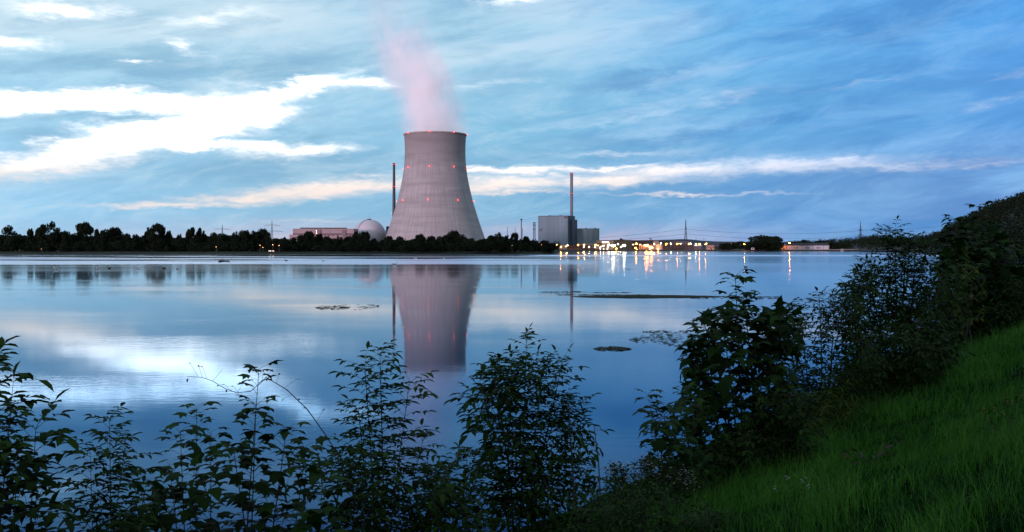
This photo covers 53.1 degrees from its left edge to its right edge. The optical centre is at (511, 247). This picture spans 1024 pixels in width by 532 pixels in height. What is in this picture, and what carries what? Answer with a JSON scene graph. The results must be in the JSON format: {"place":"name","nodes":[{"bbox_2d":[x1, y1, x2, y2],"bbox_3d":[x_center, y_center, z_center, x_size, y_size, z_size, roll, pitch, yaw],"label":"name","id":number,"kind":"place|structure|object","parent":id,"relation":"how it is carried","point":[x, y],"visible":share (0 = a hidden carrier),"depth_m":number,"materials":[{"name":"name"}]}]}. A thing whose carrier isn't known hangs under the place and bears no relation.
{"place":"outdoors","nodes":[
{"label":"outdoors","id":0,"kind":"place"},
{"bbox_2d":[22,235,787,246],"bbox_3d":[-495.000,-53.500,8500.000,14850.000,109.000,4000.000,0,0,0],"label":"distant hills","id":1,"kind":"structure","parent":0,"point":[702,243],"depth_m":8584.46,"materials":[{"name":"plant"}]},
{"bbox_2d":[0,247,1022,256],"bbox_3d":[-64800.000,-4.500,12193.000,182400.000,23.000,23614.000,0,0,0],"label":"ground","id":2,"kind":"structure","parent":0,"point":[316,252],"depth_m":944.08,"materials":[{"name":"plant"}]},
{"bbox_2d":[0,234,17,250],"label":"broadleaf tree","id":3,"kind":"object","parent":2,"relation":"on","point":[2,237],"visible":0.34,"depth_m":984.46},
{"bbox_2d":[1,225,23,251],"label":"broadleaf tree","id":4,"kind":"object","parent":2,"relation":"on","point":[10,242],"visible":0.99,"depth_m":945.43,"materials":[{"name":"plant"}]},
{"bbox_2d":[27,228,33,251],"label":"broadleaf tree","id":5,"kind":"object","parent":2,"relation":"on","point":[30,233],"visible":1,"depth_m":950.34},
{"bbox_2d":[24,234,46,248],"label":"broadleaf tree","id":6,"kind":"object","parent":2,"relation":"on","point":[34,239],"visible":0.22,"depth_m":994.34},
{"bbox_2d":[35,224,45,251],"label":"broadleaf tree","id":7,"kind":"object","parent":2,"relation":"on","point":[40,230],"visible":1,"depth_m":944.58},
{"bbox_2d":[41,221,58,251],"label":"broadleaf tree","id":8,"kind":"object","parent":2,"relation":"on","point":[51,239],"visible":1,"depth_m":948.39,"materials":[{"name":"plant"}]},
{"bbox_2d":[60,230,72,251],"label":"broadleaf tree","id":9,"kind":"object","parent":2,"relation":"on","point":[66,237],"visible":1,"depth_m":947.70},
{"bbox_2d":[71,233,80,251],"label":"broadleaf tree","id":10,"kind":"object","parent":2,"relation":"on","point":[74,236],"visible":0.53,"depth_m":959.00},
{"bbox_2d":[75,221,93,246],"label":"broadleaf tree","id":11,"kind":"object","parent":2,"relation":"on","point":[83,228],"visible":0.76,"depth_m":963.42,"materials":[{"name":"plant"}]},
{"bbox_2d":[93,229,101,251],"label":"broadleaf tree","id":12,"kind":"object","parent":2,"relation":"on","point":[96,241],"visible":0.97,"depth_m":952.22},
{"bbox_2d":[99,229,111,248],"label":"broadleaf tree","id":13,"kind":"object","parent":2,"relation":"on","point":[105,234],"visible":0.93,"depth_m":953.44,"materials":[{"name":"plant"}]},
{"bbox_2d":[109,226,124,251],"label":"broadleaf tree","id":14,"kind":"object","parent":2,"relation":"on","point":[116,233],"visible":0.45,"depth_m":970.33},
{"bbox_2d":[119,232,131,251],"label":"broadleaf tree","id":15,"kind":"object","parent":2,"relation":"on","point":[126,237],"visible":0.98,"depth_m":950.02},
{"bbox_2d":[131,234,142,251],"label":"broadleaf tree","id":16,"kind":"object","parent":2,"relation":"on","point":[136,239],"visible":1,"depth_m":950.64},
{"bbox_2d":[144,227,149,245],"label":"broadleaf tree","id":17,"kind":"object","parent":2,"relation":"on","point":[145,236],"visible":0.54,"depth_m":960.47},
{"bbox_2d":[146,222,165,251],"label":"broadleaf tree","id":18,"kind":"object","parent":2,"relation":"on","point":[154,231],"visible":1,"depth_m":944.51,"materials":[{"name":"plant"}]},
{"bbox_2d":[165,230,174,251],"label":"broadleaf tree","id":19,"kind":"object","parent":2,"relation":"on","point":[169,236],"visible":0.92,"depth_m":953.69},
{"bbox_2d":[176,234,185,250],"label":"broadleaf tree","id":20,"kind":"object","parent":2,"relation":"on","point":[179,237],"visible":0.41,"depth_m":969.70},
{"bbox_2d":[185,227,194,250],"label":"broadleaf tree","id":21,"kind":"object","parent":2,"relation":"on","point":[189,233],"visible":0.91,"depth_m":957.82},
{"bbox_2d":[194,227,201,247],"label":"broadleaf tree","id":22,"kind":"object","parent":2,"relation":"on","point":[198,237],"visible":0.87,"depth_m":963.93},
{"bbox_2d":[202,230,206,244],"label":"broadleaf tree","id":23,"kind":"object","parent":2,"relation":"on","point":[204,238],"visible":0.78,"depth_m":969.39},
{"bbox_2d":[209,231,217,244],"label":"broadleaf tree","id":24,"kind":"object","parent":2,"relation":"on","point":[213,237],"visible":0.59,"depth_m":968.11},
{"bbox_2d":[215,233,230,251],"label":"broadleaf tree","id":25,"kind":"object","parent":2,"relation":"on","point":[222,237],"visible":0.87,"depth_m":955.72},
{"bbox_2d":[230,231,240,251],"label":"broadleaf tree","id":26,"kind":"object","parent":2,"relation":"on","point":[236,239],"visible":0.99,"depth_m":947.09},
{"bbox_2d":[238,230,250,251],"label":"broadleaf tree","id":27,"kind":"object","parent":2,"relation":"on","point":[244,235],"visible":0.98,"depth_m":946.43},
{"bbox_2d":[249,230,259,251],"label":"broadleaf tree","id":28,"kind":"object","parent":2,"relation":"on","point":[254,236],"visible":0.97,"depth_m":951.18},
{"bbox_2d":[257,228,266,249],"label":"broadleaf tree","id":29,"kind":"object","parent":2,"relation":"on","point":[262,233],"visible":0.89,"depth_m":954.32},
{"bbox_2d":[265,232,271,250],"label":"broadleaf tree","id":30,"kind":"object","parent":2,"relation":"on","point":[268,239],"visible":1,"depth_m":945.93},
{"bbox_2d":[272,238,281,251],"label":"broadleaf tree","id":31,"kind":"object","parent":2,"relation":"on","point":[276,241],"visible":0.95,"depth_m":948.16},
{"bbox_2d":[0,238,561,251],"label":"undergrowth","id":32,"kind":"object","parent":2,"relation":"on","point":[520,245],"visible":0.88,"depth_m":949.31,"materials":[{"name":"plant"}]},
{"bbox_2d":[280,237,290,251],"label":"broadleaf tree","id":33,"kind":"object","parent":2,"relation":"on","point":[286,241],"visible":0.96,"depth_m":945.35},
{"bbox_2d":[296,234,307,250],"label":"broadleaf tree","id":34,"kind":"object","parent":2,"relation":"on","point":[301,238],"visible":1,"depth_m":951.83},
{"bbox_2d":[302,231,316,251],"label":"broadleaf tree","id":35,"kind":"object","parent":2,"relation":"on","point":[309,235],"visible":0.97,"depth_m":954.92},
{"bbox_2d":[314,233,322,249],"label":"broadleaf tree","id":36,"kind":"object","parent":2,"relation":"on","point":[319,237],"visible":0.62,"depth_m":967.16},
{"bbox_2d":[289,228,358,239],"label":"turbine hall","id":37,"kind":"structure","parent":2,"relation":"on","point":[331,233],"depth_m":1420.00,"materials":[{"name":"concrete"}]},
{"bbox_2d":[323,236,333,251],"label":"broadleaf tree","id":38,"kind":"object","parent":2,"relation":"on","point":[326,239],"visible":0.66,"depth_m":956.23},
{"bbox_2d":[332,236,344,251],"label":"broadleaf tree","id":39,"kind":"object","parent":2,"relation":"on","point":[340,240],"visible":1,"depth_m":947.76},
{"bbox_2d":[351,231,357,251],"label":"broadleaf tree","id":40,"kind":"object","parent":2,"relation":"on","point":[354,235],"visible":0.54,"depth_m":967.66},
{"bbox_2d":[357,231,369,249],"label":"broadleaf tree","id":41,"kind":"object","parent":2,"relation":"on","point":[365,237],"visible":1,"depth_m":945.67,"materials":[{"name":"plant"}]},
{"bbox_2d":[355,216,385,241],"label":"reactor dome","id":42,"kind":"structure","parent":2,"relation":"on","point":[375,229],"depth_m":1483.03,"materials":[{"name":"concrete"}]},
{"bbox_2d":[384,236,393,250],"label":"broadleaf tree","id":43,"kind":"object","parent":2,"relation":"on","point":[387,239],"visible":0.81,"depth_m":959.89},
{"bbox_2d":[391,163,395,216],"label":"exhaust stack","id":44,"kind":"object","parent":2,"relation":"on","point":[393,198],"visible":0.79,"depth_m":1558.18,"materials":[{"name":"concrete"}]},
{"bbox_2d":[415,234,425,249],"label":"broadleaf tree","id":45,"kind":"object","parent":2,"relation":"on","point":[420,238],"visible":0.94,"depth_m":948.24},
{"bbox_2d":[426,235,435,251],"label":"broadleaf tree","id":46,"kind":"object","parent":2,"relation":"on","point":[431,237],"visible":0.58,"depth_m":959.21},
{"bbox_2d":[386,131,484,240],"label":"cooling tower","id":47,"kind":"structure","parent":2,"relation":"on","point":[435,199],"depth_m":1439.50,"materials":[{"name":"concrete"}]},
{"bbox_2d":[435,236,445,251],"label":"broadleaf tree","id":48,"kind":"object","parent":2,"relation":"on","point":[439,239],"visible":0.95,"depth_m":954.93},
{"bbox_2d":[446,230,460,248],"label":"broadleaf tree","id":49,"kind":"object","parent":2,"relation":"on","point":[453,236],"visible":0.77,"depth_m":966.46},
{"bbox_2d":[485,234,494,250],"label":"broadleaf tree","id":50,"kind":"object","parent":2,"relation":"on","point":[490,237],"visible":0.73,"depth_m":954.80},
{"bbox_2d":[493,232,505,249],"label":"broadleaf tree","id":51,"kind":"object","parent":2,"relation":"on","point":[502,242],"visible":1,"depth_m":952.39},
{"bbox_2d":[504,235,511,251],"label":"broadleaf tree","id":52,"kind":"object","parent":2,"relation":"on","point":[506,238],"visible":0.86,"depth_m":962.10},
{"bbox_2d":[510,232,518,241],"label":"broadleaf tree","id":53,"kind":"object","parent":2,"relation":"on","point":[514,236],"visible":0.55,"depth_m":984.40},
{"bbox_2d":[538,240,549,251],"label":"broadleaf tree","id":54,"kind":"object","parent":2,"relation":"on","point":[542,244],"visible":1,"depth_m":979.65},
{"bbox_2d":[538,215,576,249],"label":"reactor building","id":55,"kind":"structure","parent":2,"relation":"on","point":[561,228],"depth_m":1871.38,"materials":[{"name":"concrete"}]},
{"bbox_2d":[569,173,573,215],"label":"exhaust stack","id":56,"kind":"object","parent":2,"relation":"on","point":[571,194],"visible":0.89,"depth_m":1902.82,"materials":[{"name":"concrete"}]},
{"bbox_2d":[566,245,595,249],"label":"workshop","id":57,"kind":"structure","parent":2,"relation":"on","point":[580,247],"depth_m":1790.00,"materials":[{"name":"grey"}]},
{"bbox_2d":[577,228,599,249],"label":"switchgear building","id":58,"kind":"structure","parent":2,"relation":"on","point":[587,236],"depth_m":1895.00,"materials":[{"name":"grey"}]},
{"bbox_2d":[595,240,613,249],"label":"office building","id":59,"kind":"structure","parent":2,"relation":"on","point":[605,243],"depth_m":1800.00,"materials":[{"name":"beige"}]},
{"bbox_2d":[613,238,631,249],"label":"machine hall","id":60,"kind":"structure","parent":2,"relation":"on","point":[620,243],"depth_m":1830.00,"materials":[{"name":"grey metal"}]},
{"bbox_2d":[632,238,652,249],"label":"machine hall","id":61,"kind":"structure","parent":2,"relation":"on","point":[641,242],"depth_m":1850.00,"materials":[{"name":"beige"}]},
{"bbox_2d":[659,241,688,244],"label":"long warehouse","id":62,"kind":"structure","parent":2,"relation":"on","point":[673,242],"depth_m":1880.00,"materials":[{"name":"brown glass"}]},
{"bbox_2d":[662,244,699,249],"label":"brown shed","id":63,"kind":"structure","parent":2,"relation":"on","point":[676,246],"depth_m":1830.00,"materials":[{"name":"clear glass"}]},
{"bbox_2d":[718,243,734,249],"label":"broadleaf tree","id":64,"kind":"object","parent":2,"relation":"on","point":[724,246],"visible":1,"depth_m":1715.62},
{"bbox_2d":[734,241,744,248],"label":"broadleaf tree","id":65,"kind":"object","parent":2,"relation":"on","point":[738,245],"visible":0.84,"depth_m":1708.72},
{"bbox_2d":[741,235,770,250],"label":"broadleaf tree","id":66,"kind":"object","parent":2,"relation":"on","point":[752,243],"visible":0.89,"depth_m":1645.52,"materials":[{"name":"plant"}]},
{"bbox_2d":[742,241,783,250],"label":"broadleaf tree","id":67,"kind":"object","parent":2,"relation":"on","point":[766,243],"visible":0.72,"depth_m":1640.39,"materials":[{"name":"plant"}]},
{"bbox_2d":[760,236,783,248],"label":"broadleaf tree","id":68,"kind":"object","parent":2,"relation":"on","point":[776,238],"visible":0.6,"depth_m":1649.12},
{"bbox_2d":[784,243,828,249],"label":"white shed","id":69,"kind":"structure","parent":2,"relation":"on","point":[809,246],"depth_m":1745.00,"materials":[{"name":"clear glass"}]},
{"bbox_2d":[827,249,855,250],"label":"quay wall","id":70,"kind":"structure","parent":2,"relation":"on","point":[839,249],"depth_m":1640.00,"materials":[{"name":"concrete"}]},
{"bbox_2d":[0,251,1023,531],"bbox_3d":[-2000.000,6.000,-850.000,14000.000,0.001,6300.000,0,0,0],"label":"water","id":71,"kind":"structure","parent":0,"point":[140,335],"depth_m":67.57,"materials":[{"name":"liquid"}]},
{"bbox_2d":[316,304,378,309],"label":"weed mat","id":72,"kind":"object","parent":71,"relation":"on","point":[342,307],"visible":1,"depth_m":103.41,"materials":[{"name":"plant"}]},
{"bbox_2d":[543,291,631,292],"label":"weed mat","id":73,"kind":"object","parent":71,"relation":"on","point":[591,292],"visible":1,"depth_m":136.09,"materials":[{"name":"plant"}]},
{"bbox_2d":[593,346,629,349],"bbox_3d":[5.930,5.955,60.567,2.334,0.065,2.271,0,0,-30],"label":"weed mat","id":74,"kind":"object","parent":71,"relation":"on","point":[611,348],"visible":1,"depth_m":60.57,"materials":[{"name":"plant"}]},
{"bbox_2d":[630,330,690,345],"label":"weed mat","id":75,"kind":"object","parent":71,"relation":"on","point":[670,335],"visible":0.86,"depth_m":67.12,"materials":[{"name":"plant"}]},
{"bbox_2d":[558,294,778,298],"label":"weed mat","id":76,"kind":"object","parent":71,"relation":"on","point":[641,296],"visible":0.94,"depth_m":124.49,"materials":[{"name":"plant"}]},
{"bbox_2d":[0,0,1023,241],"label":"sky","id":77,"kind":"structure","parent":0,"point":[790,120],"materials":[{"name":"blue"}]},
{"bbox_2d":[489,304,1023,531],"bbox_3d":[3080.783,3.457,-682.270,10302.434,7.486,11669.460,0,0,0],"label":"river bank","id":78,"kind":"structure","parent":0,"point":[990,524],"depth_m":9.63,"materials":[{"name":"plant"}]},
{"bbox_2d":[0,335,87,531],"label":"ash shrub","id":79,"kind":"object","parent":78,"relation":"on","point":[31,480],"visible":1,"depth_m":5.20,"materials":[{"name":"green plant"}]},
{"bbox_2d":[52,402,177,531],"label":"ash sapling","id":80,"kind":"object","parent":78,"relation":"on","point":[112,525],"visible":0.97,"depth_m":5.88,"materials":[{"name":"green plant"}]},
{"bbox_2d":[106,401,241,531],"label":"maple sapling","id":81,"kind":"object","parent":78,"relation":"on","point":[202,499],"visible":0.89,"depth_m":6.65,"materials":[{"name":"green plant"}]},
{"bbox_2d":[204,360,353,531],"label":"maple sapling","id":82,"kind":"object","parent":78,"relation":"on","point":[311,517],"visible":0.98,"depth_m":7.19,"materials":[{"name":"green plant"}]},
{"bbox_2d":[186,365,358,511],"bbox_3d":[-1.681,1.375,7.231,1.207,1.120,0.303,0,0,-12],"label":"climbing vine","id":83,"kind":"object","parent":82,"relation":"attached to","point":[304,406],"visible":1,"depth_m":7.20,"materials":[{"name":"brown plant"}]},
{"bbox_2d":[292,438,400,531],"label":"elder shrub","id":84,"kind":"object","parent":78,"relation":"on","point":[360,495],"visible":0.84,"depth_m":7.85,"materials":[{"name":"green plant"}]},
{"bbox_2d":[323,339,490,531],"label":"ash sapling","id":85,"kind":"object","parent":78,"relation":"on","point":[416,517],"visible":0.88,"depth_m":8.44,"materials":[{"name":"green plant"}]},
{"bbox_2d":[399,442,509,531],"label":"elder shrub","id":86,"kind":"object","parent":78,"relation":"on","point":[478,527],"visible":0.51,"depth_m":9.25,"materials":[{"name":"green plant"}]},
{"bbox_2d":[444,323,614,531],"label":"ash shrub","id":87,"kind":"object","parent":78,"relation":"on","point":[531,511],"visible":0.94,"depth_m":10.13,"materials":[{"name":"green plant"}]},
{"bbox_2d":[564,404,576,519],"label":"dry stalk","id":88,"kind":"object","parent":78,"relation":"on","point":[571,460],"visible":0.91,"depth_m":9.79,"materials":[{"name":"brown plant"}]},
{"bbox_2d":[594,427,603,490],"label":"dry stalk","id":89,"kind":"object","parent":78,"relation":"on","point":[599,469],"visible":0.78,"depth_m":10.20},
{"bbox_2d":[597,460,638,530],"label":"flowering herb","id":90,"kind":"object","parent":78,"relation":"on","point":[623,472],"visible":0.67,"depth_m":11.05,"materials":[{"name":"green plant"}]},
{"bbox_2d":[564,469,714,531],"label":"nettle clump","id":91,"kind":"object","parent":78,"relation":"on","point":[631,486],"visible":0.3,"depth_m":10.43,"materials":[{"name":"green plant"}]},
{"bbox_2d":[561,480,736,531],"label":"bramble clump","id":92,"kind":"object","parent":78,"relation":"on","point":[606,514],"visible":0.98,"depth_m":8.83,"materials":[{"name":"green plant"}]},
{"bbox_2d":[630,452,671,522],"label":"flowering herb","id":93,"kind":"object","parent":78,"relation":"on","point":[644,465],"visible":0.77,"depth_m":11.58,"materials":[{"name":"green plant"}]},
{"bbox_2d":[632,389,694,513],"bbox_3d":[1.774,2.517,12.052,0.741,1.685,2.018,0,0,10],"label":"maple sapling","id":94,"kind":"object","parent":78,"relation":"on","point":[660,445],"visible":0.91,"depth_m":11.96,"materials":[{"name":"green plant"}]},
{"bbox_2d":[657,464,698,509],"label":"flowering herb","id":95,"kind":"object","parent":78,"relation":"on","point":[683,482],"visible":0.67,"depth_m":12.31,"materials":[{"name":"green plant"}]},
{"bbox_2d":[651,382,724,506],"bbox_3d":[2.113,2.551,12.981,1.056,1.714,1.446,0,0,0],"label":"maple sapling","id":96,"kind":"object","parent":78,"relation":"on","point":[699,402],"visible":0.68,"depth_m":12.89,"materials":[{"name":"green plant"}]},
{"bbox_2d":[666,269,817,475],"bbox_3d":[3.314,1.911,14.640,2.276,3.215,2.662,0,0,0],"label":"maple shrub","id":97,"kind":"object","parent":78,"relation":"on","point":[757,350],"visible":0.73,"depth_m":14.43,"materials":[{"name":"green plant"}]},
{"bbox_2d":[693,378,833,491],"bbox_3d":[3.342,2.590,13.660,2.013,1.764,2.183,0,0,0],"label":"elder shrub","id":98,"kind":"object","parent":78,"relation":"on","point":[768,433],"visible":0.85,"depth_m":13.30,"materials":[{"name":"green plant"}]},
{"bbox_2d":[773,476,809,530],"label":"meadow flower","id":99,"kind":"object","parent":78,"relation":"on","point":[789,502],"visible":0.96,"depth_m":8.55,"materials":[{"name":"green plant"}]},
{"bbox_2d":[769,286,889,436],"bbox_3d":[5.580,2.374,18.744,2.552,3.355,2.892,0,0,0],"label":"elder shrub","id":100,"kind":"object","parent":78,"relation":"on","point":[854,374],"visible":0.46,"depth_m":18.36,"materials":[{"name":"green plant"}]},
{"bbox_2d":[805,372,863,439],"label":"willow shrub","id":101,"kind":"object","parent":78,"relation":"on","point":[825,409],"visible":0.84,"depth_m":17.18,"materials":[{"name":"green plant"}]},
{"bbox_2d":[841,440,900,465],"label":"dock plant","id":102,"kind":"object","parent":78,"relation":"on","point":[877,459],"visible":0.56,"depth_m":11.69,"materials":[{"name":"green plant"}]},
{"bbox_2d":[822,215,954,400],"bbox_3d":[8.748,1.559,23.704,2.776,4.598,4.312,0,0,23],"label":"ash shrub","id":103,"kind":"object","parent":78,"relation":"on","point":[896,308],"visible":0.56,"depth_m":23.21,"materials":[{"name":"green plant"}]},
{"bbox_2d":[830,308,976,414],"bbox_3d":[8.046,2.375,20.998,3.286,2.272,3.588,0,0,0],"label":"elder shrub","id":104,"kind":"object","parent":78,"relation":"on","point":[902,360],"visible":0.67,"depth_m":20.62,"materials":[{"name":"green plant"}]},
{"bbox_2d":[898,265,976,358],"bbox_3d":[11.325,2.329,27.435,2.108,3.790,5.229,0,0,23],"label":"elder shrub","id":105,"kind":"object","parent":78,"relation":"on","point":[945,290],"visible":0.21,"depth_m":26.88,"materials":[{"name":"green plant"}]},
{"bbox_2d":[927,214,992,344],"bbox_3d":[14.388,1.373,33.137,2.171,4.894,5.692,0,0,25],"label":"maple shrub","id":106,"kind":"object","parent":78,"relation":"on","point":[954,252],"visible":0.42,"depth_m":32.31,"materials":[{"name":"green plant"}]},
{"bbox_2d":[948,249,988,345],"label":"hazel shrub","id":107,"kind":"object","parent":78,"relation":"on","point":[967,275],"visible":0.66,"depth_m":29.99,"materials":[{"name":"green plant"}]},
{"bbox_2d":[938,275,1023,344],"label":"elder shrub","id":108,"kind":"object","parent":78,"relation":"on","point":[1001,304],"visible":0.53,"depth_m":32.36,"materials":[{"name":"green plant"}]},
{"bbox_2d":[979,406,1003,443],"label":"meadow flower","id":109,"kind":"object","parent":78,"relation":"on","point":[989,424],"visible":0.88,"depth_m":10.23,"materials":[{"name":"green plant"}]},
{"bbox_2d":[962,200,1023,336],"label":"maple shrub","id":110,"kind":"object","parent":78,"relation":"on","point":[990,251],"visible":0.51,"depth_m":33.96,"materials":[{"name":"green plant"}]},
{"bbox_2d":[993,219,1023,327],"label":"ash shrub","id":111,"kind":"object","parent":78,"relation":"on","point":[1019,247],"visible":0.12,"depth_m":37.79,"materials":[{"name":"green plant"}]},
{"bbox_2d":[837,207,1023,252],"bbox_3d":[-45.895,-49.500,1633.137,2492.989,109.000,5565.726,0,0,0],"label":"hillside","id":112,"kind":"structure","parent":0,"point":[882,247],"depth_m":1148.76,"materials":[{"name":"plant"}]},
{"bbox_2d":[791,190,1023,252],"bbox_3d":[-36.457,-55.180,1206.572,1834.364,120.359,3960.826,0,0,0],"label":"hillside forest","id":113,"kind":"object","parent":112,"relation":"on","point":[999,207],"visible":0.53,"depth_m":928.00,"materials":[{"name":"plant"}]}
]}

